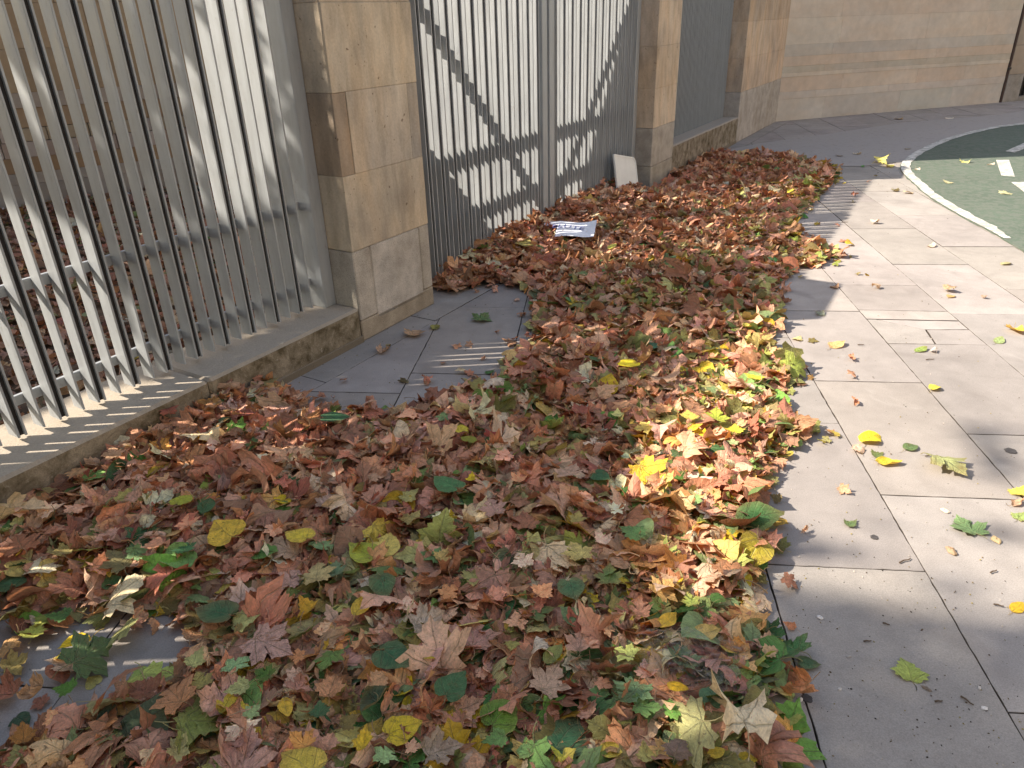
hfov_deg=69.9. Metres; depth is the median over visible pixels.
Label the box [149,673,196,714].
plane leaf
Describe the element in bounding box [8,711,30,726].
heart leaf
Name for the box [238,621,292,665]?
plane leaf
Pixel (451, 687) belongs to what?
heart leaf
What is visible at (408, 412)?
plane leaf
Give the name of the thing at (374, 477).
plane leaf
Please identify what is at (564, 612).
heart leaf
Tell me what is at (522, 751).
plane leaf
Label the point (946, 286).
plane leaf
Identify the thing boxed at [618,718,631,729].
plane leaf
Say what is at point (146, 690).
plane leaf
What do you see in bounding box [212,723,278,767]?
plane leaf
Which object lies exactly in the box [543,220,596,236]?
paper flyer
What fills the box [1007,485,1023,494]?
plane leaf
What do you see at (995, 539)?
bark curl
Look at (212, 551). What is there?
plane leaf
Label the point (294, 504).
plane leaf
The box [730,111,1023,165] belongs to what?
asphalt apron
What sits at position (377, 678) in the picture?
plane leaf
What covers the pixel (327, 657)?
plane leaf
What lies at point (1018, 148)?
lane marking
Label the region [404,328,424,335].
plane leaf
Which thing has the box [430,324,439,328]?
oval leaf
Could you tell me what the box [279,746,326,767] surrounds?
heart leaf
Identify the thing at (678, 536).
plane leaf
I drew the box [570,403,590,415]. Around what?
plane leaf
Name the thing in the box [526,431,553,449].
plane leaf
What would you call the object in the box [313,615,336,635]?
plane leaf
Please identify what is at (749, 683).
plane leaf
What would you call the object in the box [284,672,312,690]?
plane leaf
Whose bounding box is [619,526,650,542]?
plane leaf
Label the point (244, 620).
plane leaf
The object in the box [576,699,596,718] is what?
plane leaf
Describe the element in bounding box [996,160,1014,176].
lane marking
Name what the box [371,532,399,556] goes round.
heart leaf
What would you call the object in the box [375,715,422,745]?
heart leaf
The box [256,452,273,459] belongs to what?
plane leaf
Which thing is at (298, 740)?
plane leaf
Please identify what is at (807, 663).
heart leaf
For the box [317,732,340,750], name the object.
plane leaf
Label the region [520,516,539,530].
plane leaf
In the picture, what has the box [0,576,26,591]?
heart leaf
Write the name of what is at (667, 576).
plane leaf
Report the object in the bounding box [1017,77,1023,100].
window grille
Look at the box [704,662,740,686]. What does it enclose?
plane leaf
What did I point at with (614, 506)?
plane leaf
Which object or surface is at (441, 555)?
plane leaf
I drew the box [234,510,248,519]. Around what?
plane leaf
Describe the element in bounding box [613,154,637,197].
leaning panel
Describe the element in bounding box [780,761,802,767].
plane leaf
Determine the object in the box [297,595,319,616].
plane leaf
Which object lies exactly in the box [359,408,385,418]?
plane leaf
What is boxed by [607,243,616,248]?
oval leaf
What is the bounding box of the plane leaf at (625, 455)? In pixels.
[620,452,629,457]
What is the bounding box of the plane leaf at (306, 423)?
[296,414,319,427]
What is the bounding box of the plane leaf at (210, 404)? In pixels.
[204,401,215,409]
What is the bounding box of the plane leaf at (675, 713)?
[654,698,680,719]
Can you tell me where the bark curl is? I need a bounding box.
[991,535,1000,543]
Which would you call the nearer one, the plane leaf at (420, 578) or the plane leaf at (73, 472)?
the plane leaf at (420, 578)
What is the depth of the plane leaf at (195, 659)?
1.80 m
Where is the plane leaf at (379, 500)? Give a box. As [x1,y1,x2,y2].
[368,491,385,505]
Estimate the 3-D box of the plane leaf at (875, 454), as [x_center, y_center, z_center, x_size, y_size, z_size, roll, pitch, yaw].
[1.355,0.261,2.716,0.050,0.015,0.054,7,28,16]
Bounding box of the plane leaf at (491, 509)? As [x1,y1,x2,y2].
[477,497,506,518]
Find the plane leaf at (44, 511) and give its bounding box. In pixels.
[34,501,64,517]
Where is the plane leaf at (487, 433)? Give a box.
[484,428,495,438]
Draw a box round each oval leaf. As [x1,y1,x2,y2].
[57,628,103,648]
[96,703,117,719]
[197,498,214,518]
[277,689,292,715]
[348,596,369,624]
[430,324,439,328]
[541,644,562,667]
[600,739,621,757]
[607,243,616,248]
[651,612,676,628]
[662,681,688,690]
[680,624,720,640]
[705,747,725,757]
[709,593,725,602]
[738,751,757,762]
[828,341,844,347]
[858,430,880,444]
[874,456,901,464]
[902,443,917,451]
[912,346,926,353]
[928,384,939,391]
[992,336,1004,344]
[1006,498,1023,505]
[1008,602,1023,614]
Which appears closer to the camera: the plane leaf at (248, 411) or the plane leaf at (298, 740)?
the plane leaf at (298, 740)
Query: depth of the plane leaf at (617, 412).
2.89 m
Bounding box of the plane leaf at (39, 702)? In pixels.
[30,693,50,709]
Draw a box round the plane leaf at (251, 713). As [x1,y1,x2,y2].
[243,704,260,719]
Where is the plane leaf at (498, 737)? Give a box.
[481,727,513,747]
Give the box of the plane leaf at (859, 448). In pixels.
[851,444,864,456]
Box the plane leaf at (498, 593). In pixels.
[488,583,509,600]
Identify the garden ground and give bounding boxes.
[0,135,278,418]
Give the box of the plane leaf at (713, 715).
[704,710,723,723]
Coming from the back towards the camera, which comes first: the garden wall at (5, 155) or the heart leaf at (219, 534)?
the garden wall at (5, 155)
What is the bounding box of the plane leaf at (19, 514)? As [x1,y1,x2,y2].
[11,507,28,517]
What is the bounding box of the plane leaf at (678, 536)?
[672,532,687,539]
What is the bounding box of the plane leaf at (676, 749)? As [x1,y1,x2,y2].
[661,738,692,762]
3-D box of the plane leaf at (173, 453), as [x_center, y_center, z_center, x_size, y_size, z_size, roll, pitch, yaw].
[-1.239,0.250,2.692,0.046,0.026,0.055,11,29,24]
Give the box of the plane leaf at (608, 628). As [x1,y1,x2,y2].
[599,617,615,636]
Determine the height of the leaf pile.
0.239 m
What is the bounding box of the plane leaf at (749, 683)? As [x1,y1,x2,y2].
[730,679,767,702]
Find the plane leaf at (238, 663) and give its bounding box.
[220,656,249,673]
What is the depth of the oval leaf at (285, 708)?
1.67 m
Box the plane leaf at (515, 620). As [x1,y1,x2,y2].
[502,610,527,630]
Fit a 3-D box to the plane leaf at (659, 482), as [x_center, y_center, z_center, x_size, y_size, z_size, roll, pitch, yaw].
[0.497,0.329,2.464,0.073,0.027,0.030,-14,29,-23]
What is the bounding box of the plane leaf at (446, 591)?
[437,584,457,598]
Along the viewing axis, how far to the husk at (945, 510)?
2.41 m
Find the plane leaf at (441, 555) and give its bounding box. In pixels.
[433,548,451,560]
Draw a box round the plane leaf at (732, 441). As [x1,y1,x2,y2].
[728,438,739,444]
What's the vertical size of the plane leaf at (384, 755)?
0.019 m
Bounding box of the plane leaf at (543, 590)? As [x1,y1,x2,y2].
[531,582,553,597]
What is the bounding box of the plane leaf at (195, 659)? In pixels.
[184,646,205,671]
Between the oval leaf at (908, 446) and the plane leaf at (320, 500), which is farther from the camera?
the oval leaf at (908, 446)
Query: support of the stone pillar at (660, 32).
on the pavement
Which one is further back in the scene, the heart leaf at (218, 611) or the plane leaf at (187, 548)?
the plane leaf at (187, 548)
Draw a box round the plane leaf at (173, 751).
[166,730,189,762]
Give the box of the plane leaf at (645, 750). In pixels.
[635,740,658,761]
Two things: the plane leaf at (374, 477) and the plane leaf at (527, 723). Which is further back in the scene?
the plane leaf at (374, 477)
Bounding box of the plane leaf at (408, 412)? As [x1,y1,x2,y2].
[396,408,419,418]
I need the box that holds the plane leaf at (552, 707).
[539,702,559,721]
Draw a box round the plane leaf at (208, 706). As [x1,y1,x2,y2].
[199,695,215,715]
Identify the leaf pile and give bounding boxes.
[0,146,877,767]
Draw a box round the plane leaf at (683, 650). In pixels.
[667,641,702,670]
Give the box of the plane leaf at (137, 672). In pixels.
[129,658,152,679]
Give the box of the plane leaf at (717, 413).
[702,406,729,421]
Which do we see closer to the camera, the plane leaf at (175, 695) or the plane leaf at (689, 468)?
the plane leaf at (175, 695)
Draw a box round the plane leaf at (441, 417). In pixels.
[435,412,447,420]
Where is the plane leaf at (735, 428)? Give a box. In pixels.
[725,423,744,433]
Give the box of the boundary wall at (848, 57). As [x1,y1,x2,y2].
[776,0,1023,121]
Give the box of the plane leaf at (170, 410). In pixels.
[159,405,178,415]
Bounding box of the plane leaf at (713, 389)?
[705,386,718,393]
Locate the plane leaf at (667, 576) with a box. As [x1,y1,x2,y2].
[660,572,679,586]
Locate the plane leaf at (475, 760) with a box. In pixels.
[465,751,484,767]
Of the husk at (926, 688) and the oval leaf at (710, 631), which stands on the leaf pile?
the oval leaf at (710, 631)
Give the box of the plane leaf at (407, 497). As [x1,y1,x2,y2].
[397,488,418,504]
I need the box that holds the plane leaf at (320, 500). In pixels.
[315,494,331,510]
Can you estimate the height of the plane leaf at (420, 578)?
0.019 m
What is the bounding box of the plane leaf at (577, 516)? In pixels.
[569,510,586,521]
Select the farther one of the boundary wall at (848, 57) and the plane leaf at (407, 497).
the boundary wall at (848, 57)
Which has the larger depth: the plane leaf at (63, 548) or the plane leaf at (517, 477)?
the plane leaf at (517, 477)
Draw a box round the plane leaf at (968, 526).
[950,514,989,538]
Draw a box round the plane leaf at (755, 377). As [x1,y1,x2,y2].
[745,373,764,380]
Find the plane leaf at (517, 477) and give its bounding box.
[511,469,527,481]
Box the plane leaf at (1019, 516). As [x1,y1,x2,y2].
[1010,512,1023,521]
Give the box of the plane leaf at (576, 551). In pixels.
[561,541,592,561]
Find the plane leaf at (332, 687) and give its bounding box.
[315,674,344,706]
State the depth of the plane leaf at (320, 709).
1.66 m
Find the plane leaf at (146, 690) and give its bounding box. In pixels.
[129,678,159,699]
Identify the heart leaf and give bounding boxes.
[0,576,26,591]
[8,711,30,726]
[85,675,102,689]
[101,575,123,589]
[169,495,192,507]
[195,600,246,622]
[207,519,245,545]
[251,544,278,558]
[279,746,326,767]
[285,528,315,542]
[311,412,351,420]
[348,542,384,562]
[360,685,386,710]
[368,567,395,595]
[370,640,408,668]
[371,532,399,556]
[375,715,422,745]
[434,476,468,492]
[434,670,466,707]
[461,435,476,442]
[480,699,517,736]
[534,716,586,763]
[557,576,584,599]
[560,606,578,625]
[589,356,603,361]
[590,469,610,479]
[617,359,640,366]
[649,342,657,347]
[699,686,724,710]
[791,656,821,668]
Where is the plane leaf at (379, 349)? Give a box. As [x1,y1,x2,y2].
[376,343,389,352]
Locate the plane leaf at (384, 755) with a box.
[372,746,397,766]
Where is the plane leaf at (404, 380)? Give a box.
[397,377,409,382]
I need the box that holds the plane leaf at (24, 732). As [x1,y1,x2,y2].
[8,721,37,744]
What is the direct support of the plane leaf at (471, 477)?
on the leaf pile
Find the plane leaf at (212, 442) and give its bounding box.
[206,438,218,450]
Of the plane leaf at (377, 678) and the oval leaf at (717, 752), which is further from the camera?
the plane leaf at (377, 678)
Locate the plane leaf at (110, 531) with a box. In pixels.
[94,527,118,540]
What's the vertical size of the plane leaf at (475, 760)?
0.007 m
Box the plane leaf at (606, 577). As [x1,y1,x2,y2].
[593,563,625,587]
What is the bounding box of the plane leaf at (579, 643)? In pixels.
[563,631,597,656]
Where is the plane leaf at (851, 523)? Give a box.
[844,519,856,526]
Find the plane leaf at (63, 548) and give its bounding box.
[50,542,72,555]
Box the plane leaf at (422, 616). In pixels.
[400,601,444,632]
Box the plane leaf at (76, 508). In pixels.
[63,504,87,516]
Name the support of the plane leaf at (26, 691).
on the leaf pile
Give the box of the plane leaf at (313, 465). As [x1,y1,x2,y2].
[306,459,324,468]
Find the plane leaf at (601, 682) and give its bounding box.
[594,676,613,689]
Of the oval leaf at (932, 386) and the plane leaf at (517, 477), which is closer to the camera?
the plane leaf at (517, 477)
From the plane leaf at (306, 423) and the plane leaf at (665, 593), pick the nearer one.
the plane leaf at (665, 593)
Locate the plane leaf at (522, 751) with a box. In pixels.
[512,742,531,758]
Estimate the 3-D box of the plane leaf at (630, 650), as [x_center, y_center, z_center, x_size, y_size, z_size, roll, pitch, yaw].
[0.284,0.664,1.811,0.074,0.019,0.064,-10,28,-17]
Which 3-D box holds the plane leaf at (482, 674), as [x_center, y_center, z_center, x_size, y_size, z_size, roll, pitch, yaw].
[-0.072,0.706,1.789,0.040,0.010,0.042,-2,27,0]
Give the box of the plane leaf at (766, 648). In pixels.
[762,643,777,657]
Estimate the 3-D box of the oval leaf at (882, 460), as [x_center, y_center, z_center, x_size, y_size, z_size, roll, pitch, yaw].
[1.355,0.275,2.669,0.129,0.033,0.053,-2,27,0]
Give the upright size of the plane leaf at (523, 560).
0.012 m
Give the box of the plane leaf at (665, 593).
[648,575,677,602]
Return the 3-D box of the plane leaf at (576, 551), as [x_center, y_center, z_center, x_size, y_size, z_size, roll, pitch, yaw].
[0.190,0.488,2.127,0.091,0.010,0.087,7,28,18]
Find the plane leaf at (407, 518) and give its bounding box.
[397,510,420,524]
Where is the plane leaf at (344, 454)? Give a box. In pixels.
[336,450,352,458]
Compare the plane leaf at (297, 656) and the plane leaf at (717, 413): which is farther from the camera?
the plane leaf at (717, 413)
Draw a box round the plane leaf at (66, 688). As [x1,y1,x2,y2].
[52,677,81,696]
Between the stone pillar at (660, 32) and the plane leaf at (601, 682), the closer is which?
the plane leaf at (601, 682)
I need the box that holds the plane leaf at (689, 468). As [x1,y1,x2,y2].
[682,463,696,472]
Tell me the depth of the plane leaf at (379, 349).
3.71 m
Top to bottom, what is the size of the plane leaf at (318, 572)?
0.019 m
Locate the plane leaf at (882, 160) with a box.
[872,154,889,163]
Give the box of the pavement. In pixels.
[0,100,1023,767]
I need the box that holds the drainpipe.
[999,4,1023,102]
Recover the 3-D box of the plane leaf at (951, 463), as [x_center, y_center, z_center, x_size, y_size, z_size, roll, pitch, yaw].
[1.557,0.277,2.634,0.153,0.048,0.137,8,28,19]
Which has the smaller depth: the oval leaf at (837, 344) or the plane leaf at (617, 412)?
the plane leaf at (617, 412)
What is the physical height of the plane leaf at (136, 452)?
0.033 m
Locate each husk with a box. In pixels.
[921,685,931,690]
[940,508,949,512]
[945,546,957,554]
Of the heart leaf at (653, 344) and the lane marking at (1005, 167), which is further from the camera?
the lane marking at (1005, 167)
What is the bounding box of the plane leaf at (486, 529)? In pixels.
[482,527,492,532]
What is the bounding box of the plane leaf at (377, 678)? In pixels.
[364,670,391,688]
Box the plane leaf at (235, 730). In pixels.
[224,718,261,740]
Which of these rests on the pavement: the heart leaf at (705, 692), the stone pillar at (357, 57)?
the stone pillar at (357, 57)
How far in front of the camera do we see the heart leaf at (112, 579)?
2.16 m
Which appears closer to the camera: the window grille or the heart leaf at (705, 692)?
the heart leaf at (705, 692)
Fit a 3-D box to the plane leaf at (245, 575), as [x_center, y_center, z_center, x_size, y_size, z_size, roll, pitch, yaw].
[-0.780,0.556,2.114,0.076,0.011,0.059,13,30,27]
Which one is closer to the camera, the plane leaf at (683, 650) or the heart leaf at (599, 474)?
the plane leaf at (683, 650)
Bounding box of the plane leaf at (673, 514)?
[667,509,690,518]
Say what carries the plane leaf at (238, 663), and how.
on the leaf pile
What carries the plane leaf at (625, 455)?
on the leaf pile
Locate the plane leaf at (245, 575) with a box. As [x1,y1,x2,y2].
[230,568,253,583]
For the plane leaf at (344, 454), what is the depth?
2.67 m
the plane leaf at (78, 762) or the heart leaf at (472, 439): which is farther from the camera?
the heart leaf at (472, 439)
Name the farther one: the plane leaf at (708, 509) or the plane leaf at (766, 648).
the plane leaf at (708, 509)
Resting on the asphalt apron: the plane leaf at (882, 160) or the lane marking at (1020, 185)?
the plane leaf at (882, 160)
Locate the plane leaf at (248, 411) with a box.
[236,408,255,415]
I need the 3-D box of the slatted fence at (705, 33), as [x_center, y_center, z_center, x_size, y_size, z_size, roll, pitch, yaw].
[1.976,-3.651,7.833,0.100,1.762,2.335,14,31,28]
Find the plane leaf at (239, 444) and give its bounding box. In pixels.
[226,439,249,451]
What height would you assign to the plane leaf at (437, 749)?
0.036 m
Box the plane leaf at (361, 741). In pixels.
[351,723,372,757]
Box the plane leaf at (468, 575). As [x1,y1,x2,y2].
[461,566,478,585]
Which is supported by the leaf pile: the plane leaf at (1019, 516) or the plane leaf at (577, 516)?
the plane leaf at (577, 516)
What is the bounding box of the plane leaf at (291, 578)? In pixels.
[278,570,301,593]
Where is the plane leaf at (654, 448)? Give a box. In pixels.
[648,444,661,453]
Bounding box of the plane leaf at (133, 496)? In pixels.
[121,486,142,502]
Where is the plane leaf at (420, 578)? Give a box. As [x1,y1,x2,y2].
[412,572,434,586]
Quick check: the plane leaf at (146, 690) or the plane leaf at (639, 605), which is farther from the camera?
the plane leaf at (639, 605)
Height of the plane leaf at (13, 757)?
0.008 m
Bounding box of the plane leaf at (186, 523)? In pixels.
[174,514,200,529]
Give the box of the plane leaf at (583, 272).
[577,271,587,275]
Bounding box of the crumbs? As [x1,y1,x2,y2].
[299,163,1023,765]
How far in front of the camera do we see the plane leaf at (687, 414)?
2.82 m
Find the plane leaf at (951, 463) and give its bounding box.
[920,452,967,475]
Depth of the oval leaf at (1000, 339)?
3.60 m
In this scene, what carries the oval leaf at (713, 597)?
on the leaf pile
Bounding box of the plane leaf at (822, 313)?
[815,310,825,315]
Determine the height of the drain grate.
0.040 m
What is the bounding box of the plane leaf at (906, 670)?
[890,657,929,690]
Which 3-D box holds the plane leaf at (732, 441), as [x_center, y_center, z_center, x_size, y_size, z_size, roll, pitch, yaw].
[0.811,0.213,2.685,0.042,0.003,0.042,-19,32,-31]
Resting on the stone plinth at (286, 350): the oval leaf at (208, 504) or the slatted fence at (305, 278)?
the slatted fence at (305, 278)
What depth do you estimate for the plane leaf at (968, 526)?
2.33 m
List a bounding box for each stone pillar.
[223,0,433,339]
[635,0,682,188]
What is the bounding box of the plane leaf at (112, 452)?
[100,447,124,459]
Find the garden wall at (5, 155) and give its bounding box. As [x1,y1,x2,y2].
[0,0,254,208]
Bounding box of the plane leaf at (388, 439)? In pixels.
[380,432,399,442]
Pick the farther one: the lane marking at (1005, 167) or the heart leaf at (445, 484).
the lane marking at (1005, 167)
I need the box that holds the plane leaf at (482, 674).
[475,665,489,679]
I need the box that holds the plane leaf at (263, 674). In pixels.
[254,663,276,681]
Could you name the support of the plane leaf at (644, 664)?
on the leaf pile
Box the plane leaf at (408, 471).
[401,465,421,477]
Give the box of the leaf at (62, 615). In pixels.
[44,605,77,622]
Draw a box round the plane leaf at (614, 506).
[608,502,625,514]
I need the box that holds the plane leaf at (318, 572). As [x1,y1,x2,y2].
[301,562,335,586]
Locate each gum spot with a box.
[801,694,812,702]
[870,534,878,539]
[1004,448,1017,453]
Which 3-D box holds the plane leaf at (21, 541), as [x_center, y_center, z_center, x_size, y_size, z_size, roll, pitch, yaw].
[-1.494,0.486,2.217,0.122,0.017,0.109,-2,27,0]
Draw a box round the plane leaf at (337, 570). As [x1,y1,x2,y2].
[328,560,347,576]
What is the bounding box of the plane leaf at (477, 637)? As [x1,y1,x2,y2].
[448,611,501,659]
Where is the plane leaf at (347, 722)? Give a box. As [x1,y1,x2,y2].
[335,713,359,732]
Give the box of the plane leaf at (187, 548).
[170,542,195,554]
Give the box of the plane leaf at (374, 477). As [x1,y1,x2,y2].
[367,473,383,482]
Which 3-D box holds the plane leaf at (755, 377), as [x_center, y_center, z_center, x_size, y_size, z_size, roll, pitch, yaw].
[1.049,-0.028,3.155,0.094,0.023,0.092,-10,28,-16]
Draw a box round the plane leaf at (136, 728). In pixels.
[124,726,142,741]
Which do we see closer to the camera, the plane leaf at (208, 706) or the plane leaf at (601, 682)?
the plane leaf at (208, 706)
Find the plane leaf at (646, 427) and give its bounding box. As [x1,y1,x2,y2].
[633,421,656,433]
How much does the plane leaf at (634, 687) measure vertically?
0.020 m
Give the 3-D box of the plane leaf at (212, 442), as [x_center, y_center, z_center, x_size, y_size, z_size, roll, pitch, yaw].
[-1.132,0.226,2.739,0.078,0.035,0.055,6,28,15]
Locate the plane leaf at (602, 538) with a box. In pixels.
[595,531,613,544]
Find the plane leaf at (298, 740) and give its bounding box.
[284,728,315,750]
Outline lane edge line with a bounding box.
[901,123,1023,237]
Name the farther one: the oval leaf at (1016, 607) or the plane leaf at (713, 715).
the oval leaf at (1016, 607)
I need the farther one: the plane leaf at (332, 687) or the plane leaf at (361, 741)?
the plane leaf at (332, 687)
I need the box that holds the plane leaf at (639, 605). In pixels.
[628,598,652,619]
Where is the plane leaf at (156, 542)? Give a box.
[145,536,164,551]
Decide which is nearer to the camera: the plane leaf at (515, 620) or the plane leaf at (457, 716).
the plane leaf at (457, 716)
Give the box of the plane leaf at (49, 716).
[42,709,57,725]
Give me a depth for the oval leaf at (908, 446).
2.76 m
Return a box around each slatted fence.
[0,0,335,445]
[673,0,733,137]
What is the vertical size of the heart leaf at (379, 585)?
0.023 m
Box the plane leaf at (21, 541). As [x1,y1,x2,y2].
[0,531,43,556]
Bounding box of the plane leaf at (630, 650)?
[613,643,641,661]
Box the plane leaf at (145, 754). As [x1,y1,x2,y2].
[138,748,163,766]
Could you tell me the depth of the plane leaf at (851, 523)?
2.37 m
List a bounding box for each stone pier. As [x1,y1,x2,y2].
[723,0,790,141]
[1002,9,1023,101]
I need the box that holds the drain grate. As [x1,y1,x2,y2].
[2,185,210,214]
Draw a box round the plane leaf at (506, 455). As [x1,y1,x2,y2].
[493,449,513,460]
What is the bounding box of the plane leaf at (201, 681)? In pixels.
[190,671,213,688]
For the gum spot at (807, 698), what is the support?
on the pavement
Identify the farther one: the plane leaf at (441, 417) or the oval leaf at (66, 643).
the plane leaf at (441, 417)
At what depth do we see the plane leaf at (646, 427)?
2.78 m
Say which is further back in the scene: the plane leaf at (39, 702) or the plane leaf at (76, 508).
the plane leaf at (76, 508)
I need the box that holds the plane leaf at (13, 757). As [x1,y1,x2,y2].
[2,744,34,767]
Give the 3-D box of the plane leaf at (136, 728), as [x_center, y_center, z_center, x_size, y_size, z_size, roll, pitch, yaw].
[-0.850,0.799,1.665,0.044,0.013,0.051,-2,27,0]
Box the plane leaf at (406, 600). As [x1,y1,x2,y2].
[395,595,417,613]
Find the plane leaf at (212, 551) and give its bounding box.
[200,549,220,559]
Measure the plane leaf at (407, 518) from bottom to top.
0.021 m
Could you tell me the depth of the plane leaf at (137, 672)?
1.87 m
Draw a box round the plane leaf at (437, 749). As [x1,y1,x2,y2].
[413,724,463,764]
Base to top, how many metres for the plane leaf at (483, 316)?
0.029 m
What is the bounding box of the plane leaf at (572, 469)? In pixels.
[554,463,586,477]
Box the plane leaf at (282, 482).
[271,473,292,487]
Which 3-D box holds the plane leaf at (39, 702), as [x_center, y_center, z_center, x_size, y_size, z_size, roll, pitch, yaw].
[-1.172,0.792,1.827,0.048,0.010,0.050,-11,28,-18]
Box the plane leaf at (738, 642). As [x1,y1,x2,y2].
[732,636,745,649]
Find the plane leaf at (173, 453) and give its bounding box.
[168,448,181,456]
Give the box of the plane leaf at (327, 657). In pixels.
[312,645,344,671]
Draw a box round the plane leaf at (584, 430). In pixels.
[576,427,589,433]
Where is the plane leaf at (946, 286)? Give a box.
[942,284,956,293]
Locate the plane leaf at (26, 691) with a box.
[16,671,42,699]
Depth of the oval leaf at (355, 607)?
1.95 m
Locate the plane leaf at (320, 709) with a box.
[308,700,331,718]
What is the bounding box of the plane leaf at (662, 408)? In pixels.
[653,403,671,417]
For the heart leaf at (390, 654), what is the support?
on the leaf pile
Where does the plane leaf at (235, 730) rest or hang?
on the leaf pile
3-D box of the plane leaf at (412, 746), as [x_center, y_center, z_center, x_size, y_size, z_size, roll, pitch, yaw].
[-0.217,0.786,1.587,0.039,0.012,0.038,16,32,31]
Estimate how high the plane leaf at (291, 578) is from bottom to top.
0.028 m
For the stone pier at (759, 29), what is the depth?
9.22 m
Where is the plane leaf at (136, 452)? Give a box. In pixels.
[131,443,149,455]
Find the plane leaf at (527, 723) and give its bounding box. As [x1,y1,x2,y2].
[516,711,546,734]
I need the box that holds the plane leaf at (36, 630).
[17,619,46,643]
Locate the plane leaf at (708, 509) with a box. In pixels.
[698,498,720,515]
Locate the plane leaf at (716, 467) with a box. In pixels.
[714,464,734,472]
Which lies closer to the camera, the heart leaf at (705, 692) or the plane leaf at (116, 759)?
the plane leaf at (116, 759)
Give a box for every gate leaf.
[409,0,547,277]
[547,0,641,211]
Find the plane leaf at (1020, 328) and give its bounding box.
[1004,322,1023,330]
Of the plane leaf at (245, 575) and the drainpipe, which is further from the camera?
the drainpipe
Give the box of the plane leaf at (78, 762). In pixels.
[67,755,87,767]
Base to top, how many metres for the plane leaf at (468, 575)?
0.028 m
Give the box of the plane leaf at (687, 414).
[680,410,697,421]
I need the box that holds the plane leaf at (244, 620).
[220,610,259,631]
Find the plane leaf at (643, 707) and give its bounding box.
[625,690,662,717]
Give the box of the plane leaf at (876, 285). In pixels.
[871,283,880,288]
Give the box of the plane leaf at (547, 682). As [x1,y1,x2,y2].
[529,662,570,701]
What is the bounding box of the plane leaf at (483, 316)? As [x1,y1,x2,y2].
[472,312,490,321]
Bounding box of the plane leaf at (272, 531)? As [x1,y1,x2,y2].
[263,524,282,537]
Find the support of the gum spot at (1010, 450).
on the pavement
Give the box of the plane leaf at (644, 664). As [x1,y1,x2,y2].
[634,658,658,681]
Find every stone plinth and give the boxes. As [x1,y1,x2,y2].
[0,304,363,502]
[671,117,737,174]
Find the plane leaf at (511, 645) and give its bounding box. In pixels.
[504,638,520,650]
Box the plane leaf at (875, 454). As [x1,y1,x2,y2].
[870,449,883,457]
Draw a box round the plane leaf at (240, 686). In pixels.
[222,675,258,694]
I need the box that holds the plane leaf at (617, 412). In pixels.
[611,408,623,416]
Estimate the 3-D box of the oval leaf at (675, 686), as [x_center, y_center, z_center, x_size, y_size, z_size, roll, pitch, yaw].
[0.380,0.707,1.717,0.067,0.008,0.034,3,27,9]
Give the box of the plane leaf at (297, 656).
[287,648,308,664]
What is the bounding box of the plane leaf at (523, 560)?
[510,552,533,567]
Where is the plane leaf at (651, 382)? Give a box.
[645,380,659,386]
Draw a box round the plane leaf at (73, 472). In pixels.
[65,468,88,477]
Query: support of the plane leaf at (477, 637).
on the leaf pile
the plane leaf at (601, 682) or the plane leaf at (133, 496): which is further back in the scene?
the plane leaf at (133, 496)
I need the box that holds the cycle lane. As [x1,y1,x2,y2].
[900,124,1023,251]
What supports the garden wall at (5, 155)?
on the garden ground
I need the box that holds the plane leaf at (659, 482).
[650,477,668,486]
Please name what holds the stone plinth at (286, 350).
on the pavement
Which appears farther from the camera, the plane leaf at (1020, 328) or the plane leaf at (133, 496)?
the plane leaf at (1020, 328)
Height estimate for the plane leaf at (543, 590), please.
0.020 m
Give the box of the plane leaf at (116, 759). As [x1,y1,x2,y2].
[100,747,125,767]
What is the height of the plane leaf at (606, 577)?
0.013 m
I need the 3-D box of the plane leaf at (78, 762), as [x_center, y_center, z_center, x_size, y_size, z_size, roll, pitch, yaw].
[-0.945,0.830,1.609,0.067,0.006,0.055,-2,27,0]
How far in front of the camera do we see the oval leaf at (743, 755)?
1.59 m
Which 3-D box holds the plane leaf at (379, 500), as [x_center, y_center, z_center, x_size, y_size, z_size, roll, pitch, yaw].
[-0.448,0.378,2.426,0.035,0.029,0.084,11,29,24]
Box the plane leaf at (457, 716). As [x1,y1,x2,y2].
[441,708,465,727]
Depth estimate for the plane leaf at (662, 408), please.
2.89 m
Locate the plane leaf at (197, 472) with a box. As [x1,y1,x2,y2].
[187,465,212,479]
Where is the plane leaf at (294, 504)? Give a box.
[287,502,298,505]
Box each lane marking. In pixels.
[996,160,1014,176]
[1007,143,1023,151]
[1012,182,1023,190]
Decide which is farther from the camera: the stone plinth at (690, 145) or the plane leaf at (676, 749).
the stone plinth at (690, 145)
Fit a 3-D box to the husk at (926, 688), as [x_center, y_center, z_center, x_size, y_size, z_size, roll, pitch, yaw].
[1.012,0.742,1.790,0.027,0.007,0.010,21,34,37]
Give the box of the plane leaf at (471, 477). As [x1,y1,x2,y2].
[465,471,477,480]
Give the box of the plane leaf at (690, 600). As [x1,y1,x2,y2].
[680,591,699,606]
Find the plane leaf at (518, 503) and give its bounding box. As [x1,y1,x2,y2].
[508,496,530,507]
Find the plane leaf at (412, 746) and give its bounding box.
[404,738,421,753]
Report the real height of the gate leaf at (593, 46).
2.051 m
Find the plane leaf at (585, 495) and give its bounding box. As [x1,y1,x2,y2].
[575,491,591,498]
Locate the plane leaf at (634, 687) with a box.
[612,675,653,702]
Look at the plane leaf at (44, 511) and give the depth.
2.40 m
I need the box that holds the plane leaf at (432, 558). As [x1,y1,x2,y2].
[421,547,441,562]

